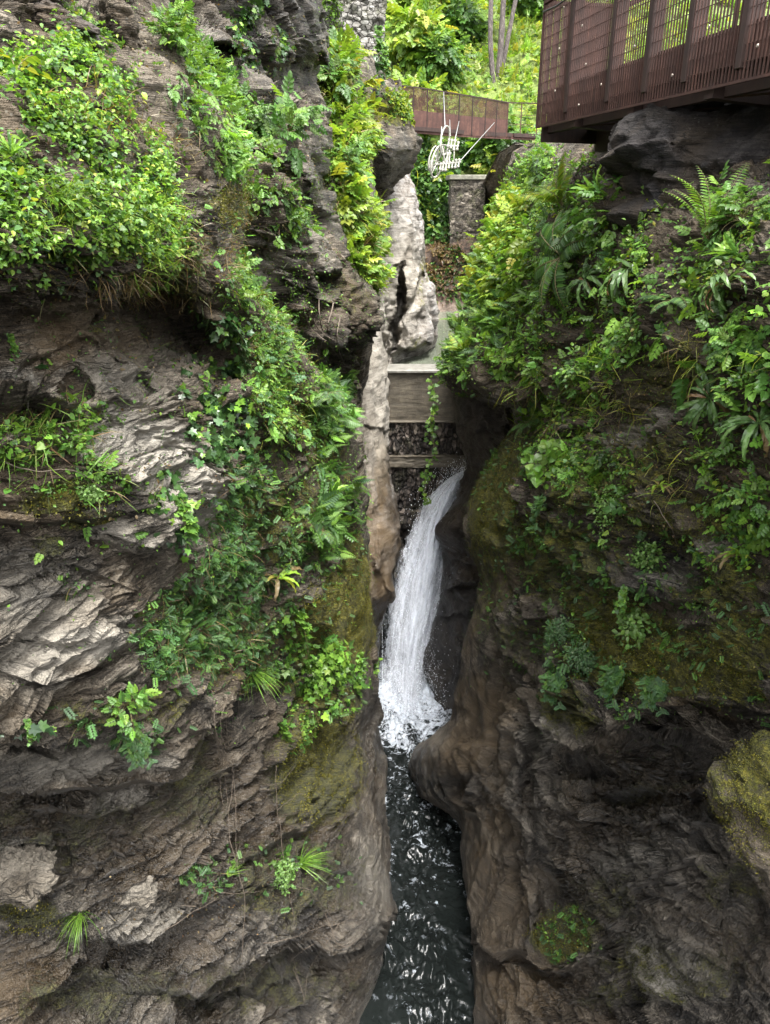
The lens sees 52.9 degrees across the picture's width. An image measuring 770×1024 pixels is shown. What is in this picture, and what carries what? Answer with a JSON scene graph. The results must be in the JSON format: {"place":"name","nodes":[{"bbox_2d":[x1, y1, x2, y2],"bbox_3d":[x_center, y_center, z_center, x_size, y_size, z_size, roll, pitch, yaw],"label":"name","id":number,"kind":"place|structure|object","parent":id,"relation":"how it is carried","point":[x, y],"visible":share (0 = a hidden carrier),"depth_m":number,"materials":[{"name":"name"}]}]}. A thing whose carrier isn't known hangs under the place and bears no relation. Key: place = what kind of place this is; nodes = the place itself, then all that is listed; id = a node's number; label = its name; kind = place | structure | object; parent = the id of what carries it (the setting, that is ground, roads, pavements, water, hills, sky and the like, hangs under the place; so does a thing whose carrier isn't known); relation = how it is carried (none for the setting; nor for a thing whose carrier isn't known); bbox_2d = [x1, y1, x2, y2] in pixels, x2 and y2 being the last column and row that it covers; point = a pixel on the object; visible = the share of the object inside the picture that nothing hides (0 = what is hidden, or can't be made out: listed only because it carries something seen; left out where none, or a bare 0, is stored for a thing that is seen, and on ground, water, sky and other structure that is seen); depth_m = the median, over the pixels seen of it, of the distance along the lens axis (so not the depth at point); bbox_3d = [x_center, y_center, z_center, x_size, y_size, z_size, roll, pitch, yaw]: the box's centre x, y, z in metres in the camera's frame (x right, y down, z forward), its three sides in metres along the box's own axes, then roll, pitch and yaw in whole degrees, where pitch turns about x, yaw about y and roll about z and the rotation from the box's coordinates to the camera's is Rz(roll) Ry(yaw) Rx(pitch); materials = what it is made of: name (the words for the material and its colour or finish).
{"place":"outdoors","nodes":[
{"label":"outdoors","id":0,"kind":"place"},
{"bbox_2d":[0,0,397,1023],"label":"rock cliff","id":1,"kind":"structure","parent":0,"point":[98,814],"depth_m":7.48,"materials":[{"name":"stone"}]},
{"bbox_2d":[0,128,36,156],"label":"hart tongue fern","id":2,"kind":"object","parent":1,"relation":"on","point":[9,148],"visible":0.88,"depth_m":4.12,"materials":[{"name":"green plant"}]},
{"bbox_2d":[0,49,53,89],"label":"sapling","id":3,"kind":"object","parent":1,"relation":"on","point":[34,59],"visible":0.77,"depth_m":4.70,"materials":[{"name":"green plant"}]},
{"bbox_2d":[0,843,58,910],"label":"stone","id":4,"kind":"object","parent":1,"relation":"on","point":[29,876],"visible":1,"depth_m":6.74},
{"bbox_2d":[41,43,74,75],"bbox_3d":[-2.065,-2.852,4.878,0.191,0.184,0.287,-6,23,-15],"label":"sapling","id":5,"kind":"object","parent":1,"relation":"on","point":[50,62],"visible":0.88,"depth_m":4.82,"materials":[{"name":"green plant"}]},
{"bbox_2d":[39,417,94,459],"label":"leafy shrub","id":6,"kind":"object","parent":1,"relation":"on","point":[79,445],"visible":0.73,"depth_m":4.95,"materials":[{"name":"green plant"}]},
{"bbox_2d":[30,0,104,53],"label":"stone","id":7,"kind":"object","parent":1,"relation":"on","point":[43,8],"visible":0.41,"depth_m":5.39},
{"bbox_2d":[53,910,103,955],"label":"grass tuft","id":8,"kind":"object","parent":1,"relation":"on","point":[77,919],"visible":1,"depth_m":7.33,"materials":[{"name":"green plant"}]},
{"bbox_2d":[0,380,170,548],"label":"herb ground cover","id":9,"kind":"object","parent":1,"relation":"on","point":[40,445],"visible":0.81,"depth_m":4.95,"materials":[{"name":"green plant"}]},
{"bbox_2d":[77,482,109,505],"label":"leafy clump","id":10,"kind":"object","parent":1,"relation":"on","point":[90,496],"visible":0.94,"depth_m":5.17,"materials":[{"name":"green plant"}]},
{"bbox_2d":[98,0,143,49],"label":"stone","id":11,"kind":"object","parent":1,"relation":"on","point":[121,13],"visible":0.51,"depth_m":6.16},
{"bbox_2d":[0,0,250,319],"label":"bramble ground cover","id":12,"kind":"object","parent":1,"relation":"on","point":[145,227],"visible":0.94,"depth_m":4.87,"materials":[{"name":"green plant"}]},
{"bbox_2d":[99,681,161,741],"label":"leafy shrub","id":13,"kind":"object","parent":1,"relation":"on","point":[142,701],"visible":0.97,"depth_m":6.17,"materials":[{"name":"green plant"}]},
{"bbox_2d":[117,875,157,920],"bbox_3d":[-2.591,4.034,8.125,0.442,0.520,0.422,0,22,0],"label":"stone","id":14,"kind":"object","parent":1,"relation":"on","point":[143,896],"visible":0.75,"depth_m":7.98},
{"bbox_2d":[118,733,157,771],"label":"trailing plant","id":15,"kind":"object","parent":1,"relation":"hanging from","point":[140,753],"visible":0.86,"depth_m":6.75,"materials":[{"name":"green plant"}]},
{"bbox_2d":[0,0,296,742],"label":"ivy ground cover","id":16,"kind":"object","parent":1,"relation":"on","point":[219,443],"visible":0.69,"depth_m":7.34,"materials":[{"name":"green plant"}]},
{"bbox_2d":[146,0,191,50],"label":"leafy shrub","id":17,"kind":"object","parent":1,"relation":"on","point":[164,29],"visible":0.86,"depth_m":6.49,"materials":[{"name":"green plant"}]},
{"bbox_2d":[171,493,199,555],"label":"trailing plant","id":18,"kind":"object","parent":1,"relation":"hanging from","point":[189,519],"visible":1,"depth_m":6.28,"materials":[{"name":"green plant"}]},
{"bbox_2d":[58,451,321,902],"bbox_3d":[-1.633,1.791,8.751,1.108,5.653,5.541,6,23,15],"label":"creeper ground cover","id":19,"kind":"object","parent":1,"relation":"on","point":[230,571],"visible":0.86,"depth_m":7.79,"materials":[{"name":"green plant"}]},
{"bbox_2d":[211,690,245,985],"bbox_3d":[-1.779,3.815,9.310,0.318,4.626,1.499,0,22,0],"label":"dry vine","id":20,"kind":"object","parent":1,"relation":"hanging from","point":[225,782],"visible":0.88,"depth_m":9.13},
{"bbox_2d":[227,316,252,375],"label":"trailing plant","id":21,"kind":"object","parent":1,"relation":"hanging from","point":[236,327],"visible":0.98,"depth_m":7.42,"materials":[{"name":"green plant"}]},
{"bbox_2d":[170,0,384,411],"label":"rock ledge","id":22,"kind":"object","parent":1,"relation":"attached to","point":[206,11],"visible":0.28,"depth_m":12.17,"materials":[{"name":"stone"}]},
{"bbox_2d":[141,0,325,249],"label":"seedling ground cover","id":23,"kind":"object","parent":22,"relation":"on","point":[196,64],"visible":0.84,"depth_m":7.82,"materials":[{"name":"green plant"}]},
{"bbox_2d":[238,81,278,143],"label":"leafy shrub","id":24,"kind":"object","parent":22,"relation":"on","point":[264,109],"visible":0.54,"depth_m":10.16,"materials":[{"name":"green plant"}]},
{"bbox_2d":[210,246,336,476],"bbox_3d":[-1.278,-2.103,10.492,1.296,3.047,6.977,-2,22,-4],"label":"ridge ground cover","id":25,"kind":"object","parent":22,"relation":"on","point":[267,387],"visible":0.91,"depth_m":8.33,"materials":[{"name":"green plant"}]},
{"bbox_2d":[247,70,332,178],"bbox_3d":[-1.310,-5.275,10.533,1.248,1.385,1.276,6,-22,-23],"label":"leafy shrub","id":26,"kind":"object","parent":22,"relation":"on","point":[286,112],"visible":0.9,"depth_m":10.40,"materials":[{"name":"green plant"}]},
{"bbox_2d":[264,560,301,599],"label":"hart tongue fern","id":27,"kind":"object","parent":1,"relation":"on","point":[285,578],"visible":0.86,"depth_m":9.43,"materials":[{"name":"green plant"}]},
{"bbox_2d":[274,858,297,892],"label":"leafy clump","id":28,"kind":"object","parent":1,"relation":"on","point":[284,879],"visible":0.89,"depth_m":10.32,"materials":[{"name":"green plant"}]},
{"bbox_2d":[289,605,315,659],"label":"trailing plant","id":29,"kind":"object","parent":1,"relation":"hanging from","point":[306,628],"visible":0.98,"depth_m":10.16,"materials":[{"name":"green plant"}]},
{"bbox_2d":[299,834,333,882],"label":"grass tuft","id":30,"kind":"object","parent":1,"relation":"on","point":[306,863],"visible":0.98,"depth_m":10.93,"materials":[{"name":"green plant"}]},
{"bbox_2d":[292,638,350,705],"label":"leafy clump","id":31,"kind":"object","parent":1,"relation":"on","point":[324,669],"visible":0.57,"depth_m":11.46,"materials":[{"name":"green plant"}]},
{"bbox_2d":[266,362,384,896],"bbox_3d":[-0.709,0.349,14.134,1.384,7.075,10.615,1,22,4],"label":"ferny ground cover","id":32,"kind":"object","parent":1,"relation":"on","point":[333,508],"visible":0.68,"depth_m":11.05,"materials":[{"name":"green plant"}]},
{"bbox_2d":[317,380,351,406],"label":"fern","id":33,"kind":"object","parent":1,"relation":"on","point":[338,394],"visible":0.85,"depth_m":10.24,"materials":[{"name":"green plant"}]},
{"bbox_2d":[317,43,385,412],"bbox_3d":[-1.213,-7.768,21.449,2.708,10.631,13.161,0,22,0],"label":"rock buttress","id":34,"kind":"object","parent":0,"point":[365,353],"visible":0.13,"depth_m":18.40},
{"bbox_2d":[317,26,365,117],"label":"leafy shrub","id":35,"kind":"object","parent":34,"relation":"on","point":[323,74],"visible":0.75,"depth_m":16.14,"materials":[{"name":"green plant"}]},
{"bbox_2d":[322,130,375,187],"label":"leafy shrub","id":36,"kind":"object","parent":34,"relation":"on","point":[352,150],"visible":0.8,"depth_m":15.61,"materials":[{"name":"green plant"}]},
{"bbox_2d":[322,0,386,76],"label":"stone wall","id":37,"kind":"structure","parent":34,"relation":"on","point":[362,18],"depth_m":19.41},
{"bbox_2d":[317,23,415,303],"bbox_3d":[-0.502,-8.717,19.362,2.239,6.255,10.832,2,22,5],"label":"foliage","id":38,"kind":"object","parent":34,"relation":"on","point":[374,244],"visible":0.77,"depth_m":16.22,"materials":[{"name":"green plant"}]},
{"bbox_2d":[355,328,400,675],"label":"gorge wall","id":39,"kind":"structure","parent":0,"point":[383,525],"depth_m":21.40,"materials":[{"name":"stone"}]},
{"bbox_2d":[372,78,422,203],"bbox_3d":[0.050,-11.191,23.408,2.022,4.504,9.608,0,22,0],"label":"rock overhang","id":40,"kind":"object","parent":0,"point":[394,165],"visible":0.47,"depth_m":20.20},
{"bbox_2d":[379,173,439,363],"bbox_3d":[0.222,-7.992,29.696,3.412,11.086,12.511,0,22,0],"label":"rock outcrop","id":41,"kind":"object","parent":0,"point":[411,310],"visible":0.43,"depth_m":24.89,"materials":[{"name":"stone"}]},
{"bbox_2d":[359,607,474,1023],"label":"stream","id":42,"kind":"structure","parent":0,"point":[426,975],"depth_m":15.54,"materials":[{"name":"liquid"}]},
{"bbox_2d":[383,469,464,713],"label":"waterfall","id":43,"kind":"structure","parent":0,"point":[408,604],"depth_m":22.55,"materials":[{"name":"white liquid"}]},
{"bbox_2d":[382,452,465,736],"bbox_3d":[1.517,1.834,22.149,3.211,6.005,7.062,0,22,0],"label":"spray","id":44,"kind":"object","parent":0,"point":[416,623],"visible":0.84,"depth_m":21.24,"materials":[{"name":"white"}]},
{"bbox_2d":[393,311,459,363],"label":"pool","id":45,"kind":"structure","parent":0,"point":[428,356],"depth_m":27.79,"materials":[{"name":"liquid"}]},
{"bbox_2d":[423,390,513,710],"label":"gorge wall","id":46,"kind":"structure","parent":0,"point":[479,424],"depth_m":21.46,"materials":[{"name":"stone"}]},
{"bbox_2d":[387,364,465,607],"bbox_3d":[1.440,-0.492,25.887,3.934,8.758,2.030,0,22,0],"label":"weir","id":47,"kind":"object","parent":46,"relation":"on","point":[409,451],"visible":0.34,"depth_m":24.79,"materials":[{"name":"concrete"}]},
{"bbox_2d":[418,375,440,505],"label":"hanging vine","id":48,"kind":"object","parent":47,"relation":"hanging from","point":[433,409],"visible":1,"depth_m":23.35,"materials":[{"name":"green plant"}]},
{"bbox_2d":[385,0,769,311],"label":"hillside","id":49,"kind":"structure","parent":0,"point":[467,244],"depth_m":43.91,"materials":[{"name":"plant"}]},
{"bbox_2d":[384,0,458,73],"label":"leafy clump","id":50,"kind":"object","parent":49,"relation":"on","point":[410,26],"visible":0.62,"depth_m":42.68,"materials":[{"name":"green plant"}]},
{"bbox_2d":[386,67,457,140],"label":"leafy clump","id":51,"kind":"object","parent":49,"relation":"on","point":[418,79],"visible":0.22,"depth_m":38.86,"materials":[{"name":"green plant"}]},
{"bbox_2d":[410,25,477,93],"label":"leafy clump","id":52,"kind":"object","parent":49,"relation":"on","point":[441,56],"visible":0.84,"depth_m":42.45,"materials":[{"name":"green plant"}]},
{"bbox_2d":[433,0,497,52],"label":"leafy clump","id":53,"kind":"object","parent":49,"relation":"on","point":[472,20],"visible":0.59,"depth_m":48.81,"materials":[{"name":"green plant"}]},
{"bbox_2d":[446,175,485,245],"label":"stone pier","id":54,"kind":"structure","parent":49,"relation":"on","point":[466,198],"depth_m":37.45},
{"bbox_2d":[410,120,529,246],"bbox_3d":[3.518,-17.169,40.174,4.951,6.361,8.531,20,29,40],"label":"hollow ivy","id":55,"kind":"object","parent":49,"relation":"on","point":[442,219],"visible":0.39,"depth_m":38.97,"materials":[{"name":"green plant"}]},
{"bbox_2d":[402,85,540,139],"bbox_3d":[4.006,-18.504,36.004,10.586,2.118,1.863,-9,24,-21],"label":"footbridge","id":56,"kind":"object","parent":49,"relation":"on","point":[430,122],"visible":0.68,"depth_m":35.33,"materials":[{"name":"red metal"}]},
{"bbox_2d":[428,92,494,177],"bbox_3d":[2.747,-15.666,31.819,2.243,3.772,9.371,6,23,14],"label":"hanging sculpture","id":57,"kind":"object","parent":56,"relation":"hanging from","point":[432,166],"visible":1,"depth_m":28.47,"materials":[{"name":"white paint"}]},
{"bbox_2d":[488,0,495,82],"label":"tree","id":58,"kind":"object","parent":49,"relation":"on","point":[490,42],"visible":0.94,"depth_m":44.49,"materials":[{"name":"grey plant"}]},
{"bbox_2d":[495,0,505,79],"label":"tree","id":59,"kind":"object","parent":49,"relation":"on","point":[501,36],"visible":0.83,"depth_m":44.92,"materials":[{"name":"grey plant"}]},
{"bbox_2d":[461,107,540,167],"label":"leafy clump","id":60,"kind":"object","parent":49,"relation":"on","point":[499,145],"visible":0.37,"depth_m":38.76,"materials":[{"name":"green plant"}]},
{"bbox_2d":[502,0,517,73],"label":"tree","id":61,"kind":"object","parent":49,"relation":"on","point":[508,34],"visible":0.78,"depth_m":45.14,"materials":[{"name":"grey plant"}]},
{"bbox_2d":[506,0,554,23],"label":"leafy clump","id":62,"kind":"object","parent":49,"relation":"on","point":[533,7],"visible":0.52,"depth_m":53.91,"materials":[{"name":"green plant"}]},
{"bbox_2d":[385,0,769,306],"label":"hillside undergrowth","id":63,"kind":"object","parent":49,"relation":"on","point":[525,47],"visible":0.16,"depth_m":44.50,"materials":[{"name":"green plant"}]},
{"bbox_2d":[408,132,769,1023],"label":"rock cliff","id":64,"kind":"structure","parent":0,"point":[622,840],"depth_m":10.12,"materials":[{"name":"stone"}]},
{"bbox_2d":[0,0,769,945],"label":"scattered herbs","id":65,"kind":"object","parent":64,"relation":"on","point":[530,562],"visible":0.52,"depth_m":8.53,"materials":[{"name":"green plant"}]},
{"bbox_2d":[1,173,769,962],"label":"moss","id":66,"kind":"object","parent":64,"relation":"on","point":[605,649],"visible":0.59,"depth_m":10.31,"materials":[{"name":"green plant"}]},
{"bbox_2d":[453,170,535,317],"bbox_3d":[3.697,-10.260,27.845,2.029,3.520,32.277,2,22,6],"label":"bright ground cover","id":67,"kind":"object","parent":64,"relation":"on","point":[499,218],"visible":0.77,"depth_m":16.89,"materials":[{"name":"green plant"}]},
{"bbox_2d":[487,338,523,380],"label":"leafy shrub","id":68,"kind":"object","parent":64,"relation":"on","point":[510,359],"visible":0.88,"depth_m":13.03,"materials":[{"name":"green plant"}]},
{"bbox_2d":[494,258,531,296],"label":"leafy shrub","id":69,"kind":"object","parent":64,"relation":"on","point":[513,271],"visible":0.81,"depth_m":14.08,"materials":[{"name":"green plant"}]},
{"bbox_2d":[521,438,569,489],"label":"leafy shrub","id":70,"kind":"object","parent":64,"relation":"on","point":[548,457],"visible":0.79,"depth_m":10.99,"materials":[{"name":"green plant"}]},
{"bbox_2d":[515,149,580,205],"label":"fern","id":71,"kind":"object","parent":64,"relation":"on","point":[553,192],"visible":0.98,"depth_m":11.68,"materials":[{"name":"green plant"}]},
{"bbox_2d":[538,670,567,711],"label":"trailing plant","id":72,"kind":"object","parent":64,"relation":"hanging from","point":[556,681],"visible":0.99,"depth_m":10.56,"materials":[{"name":"green plant"}]},
{"bbox_2d":[543,615,572,646],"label":"leafy clump","id":73,"kind":"object","parent":64,"relation":"on","point":[561,635],"visible":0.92,"depth_m":10.58,"materials":[{"name":"green plant"}]},
{"bbox_2d":[534,209,593,314],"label":"fern","id":74,"kind":"object","parent":64,"relation":"on","point":[545,278],"visible":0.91,"depth_m":11.02,"materials":[{"name":"green plant"}]},
{"bbox_2d":[552,343,591,387],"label":"leafy shrub","id":75,"kind":"object","parent":64,"relation":"on","point":[569,370],"visible":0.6,"depth_m":10.13,"materials":[{"name":"green plant"}]},
{"bbox_2d":[563,637,598,681],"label":"leafy clump","id":76,"kind":"object","parent":64,"relation":"on","point":[578,660],"visible":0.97,"depth_m":10.02,"materials":[{"name":"green plant"}]},
{"bbox_2d":[563,257,604,310],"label":"hart tongue fern","id":77,"kind":"object","parent":64,"relation":"on","point":[580,281],"visible":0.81,"depth_m":10.31,"materials":[{"name":"green plant"}]},
{"bbox_2d":[567,175,622,253],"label":"leafy shrub","id":78,"kind":"object","parent":64,"relation":"on","point":[585,221],"visible":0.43,"depth_m":9.63,"materials":[{"name":"green plant"}]},
{"bbox_2d":[433,131,769,581],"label":"slope ground cover","id":79,"kind":"object","parent":64,"relation":"on","point":[462,330],"visible":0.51,"depth_m":9.48,"materials":[{"name":"green plant"}]},
{"bbox_2d":[593,489,614,548],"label":"leafy clump","id":80,"kind":"object","parent":64,"relation":"on","point":[602,505],"visible":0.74,"depth_m":8.91,"materials":[{"name":"green plant"}]},
{"bbox_2d":[452,386,769,963],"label":"cushion ground cover","id":81,"kind":"object","parent":64,"relation":"on","point":[561,667],"visible":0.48,"depth_m":10.42,"materials":[{"name":"green plant"}]},
{"bbox_2d":[597,661,625,710],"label":"trailing plant","id":82,"kind":"object","parent":64,"relation":"hanging from","point":[612,684],"visible":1,"depth_m":9.09,"materials":[{"name":"green plant"}]},
{"bbox_2d":[598,258,646,307],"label":"hart tongue fern","id":83,"kind":"object","parent":64,"relation":"on","point":[621,273],"visible":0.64,"depth_m":8.49,"materials":[{"name":"green plant"}]},
{"bbox_2d":[603,311,653,367],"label":"leafy shrub","id":84,"kind":"object","parent":64,"relation":"on","point":[623,336],"visible":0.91,"depth_m":8.03,"materials":[{"name":"green plant"}]},
{"bbox_2d":[611,597,655,653],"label":"leafy clump","id":85,"kind":"object","parent":64,"relation":"on","point":[632,630],"visible":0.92,"depth_m":8.80,"materials":[{"name":"green plant"}]},
{"bbox_2d":[626,538,666,599],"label":"leafy clump","id":86,"kind":"object","parent":64,"relation":"on","point":[642,556],"visible":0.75,"depth_m":8.40,"materials":[{"name":"green plant"}]},
{"bbox_2d":[535,0,769,151],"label":"walkway","id":87,"kind":"structure","parent":64,"relation":"attached to","point":[595,94],"depth_m":9.07,"materials":[{"name":"metal"}]},
{"bbox_2d":[635,675,671,716],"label":"trailing plant","id":88,"kind":"object","parent":64,"relation":"hanging from","point":[655,685],"visible":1,"depth_m":8.59,"materials":[{"name":"green plant"}]},
{"bbox_2d":[632,293,696,313],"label":"fern","id":89,"kind":"object","parent":64,"relation":"on","point":[678,300],"visible":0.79,"depth_m":7.11,"materials":[{"name":"green plant"}]},
{"bbox_2d":[587,101,769,244],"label":"boulder","id":90,"kind":"object","parent":64,"relation":"on","point":[653,148],"visible":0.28,"depth_m":8.65,"materials":[{"name":"stone"}]},
{"bbox_2d":[567,164,612,196],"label":"hart tongue fern","id":91,"kind":"object","parent":90,"relation":"on","point":[585,188],"visible":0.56,"depth_m":9.73,"materials":[{"name":"green plant"}]},
{"bbox_2d":[674,362,732,429],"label":"hart tongue fern","id":92,"kind":"object","parent":64,"relation":"on","point":[696,409],"visible":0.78,"depth_m":6.72,"materials":[{"name":"green plant"}]},
{"bbox_2d":[663,163,767,239],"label":"fern","id":93,"kind":"object","parent":64,"relation":"on","point":[709,211],"visible":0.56,"depth_m":7.11,"materials":[{"name":"green plant"}]},
{"bbox_2d":[690,435,749,467],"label":"leafy shrub","id":94,"kind":"object","parent":64,"relation":"on","point":[719,459],"visible":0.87,"depth_m":6.47,"materials":[{"name":"green plant"}]},
{"bbox_2d":[701,228,746,263],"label":"hart tongue fern","id":95,"kind":"object","parent":64,"relation":"on","point":[730,248],"visible":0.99,"depth_m":6.23,"materials":[{"name":"green plant"}]},
{"bbox_2d":[692,303,765,378],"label":"leafy shrub","id":96,"kind":"object","parent":64,"relation":"on","point":[724,334],"visible":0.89,"depth_m":6.09,"materials":[{"name":"green plant"}]},
{"bbox_2d":[694,262,768,322],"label":"hart tongue fern","id":97,"kind":"object","parent":64,"relation":"on","point":[722,278],"visible":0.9,"depth_m":6.06,"materials":[{"name":"green plant"}]},
{"bbox_2d":[700,160,769,275],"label":"leafy shrub","id":98,"kind":"object","parent":64,"relation":"on","point":[723,212],"visible":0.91,"depth_m":6.70,"materials":[{"name":"green plant"}]},
{"bbox_2d":[702,729,769,887],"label":"boulder","id":99,"kind":"object","parent":64,"relation":"on","point":[763,746],"visible":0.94,"depth_m":6.05,"materials":[{"name":"stone"}]},
{"bbox_2d":[711,360,761,403],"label":"leafy shrub","id":100,"kind":"object","parent":64,"relation":"on","point":[737,380],"visible":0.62,"depth_m":6.07,"materials":[{"name":"green plant"}]},
{"bbox_2d":[715,403,769,461],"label":"hart tongue fern","id":101,"kind":"object","parent":64,"relation":"on","point":[740,420],"visible":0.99,"depth_m":5.89,"materials":[{"name":"green plant"}]},
{"bbox_2d":[723,461,769,534],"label":"leafy shrub","id":102,"kind":"object","parent":64,"relation":"on","point":[741,494],"visible":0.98,"depth_m":6.08,"materials":[{"name":"green plant"}]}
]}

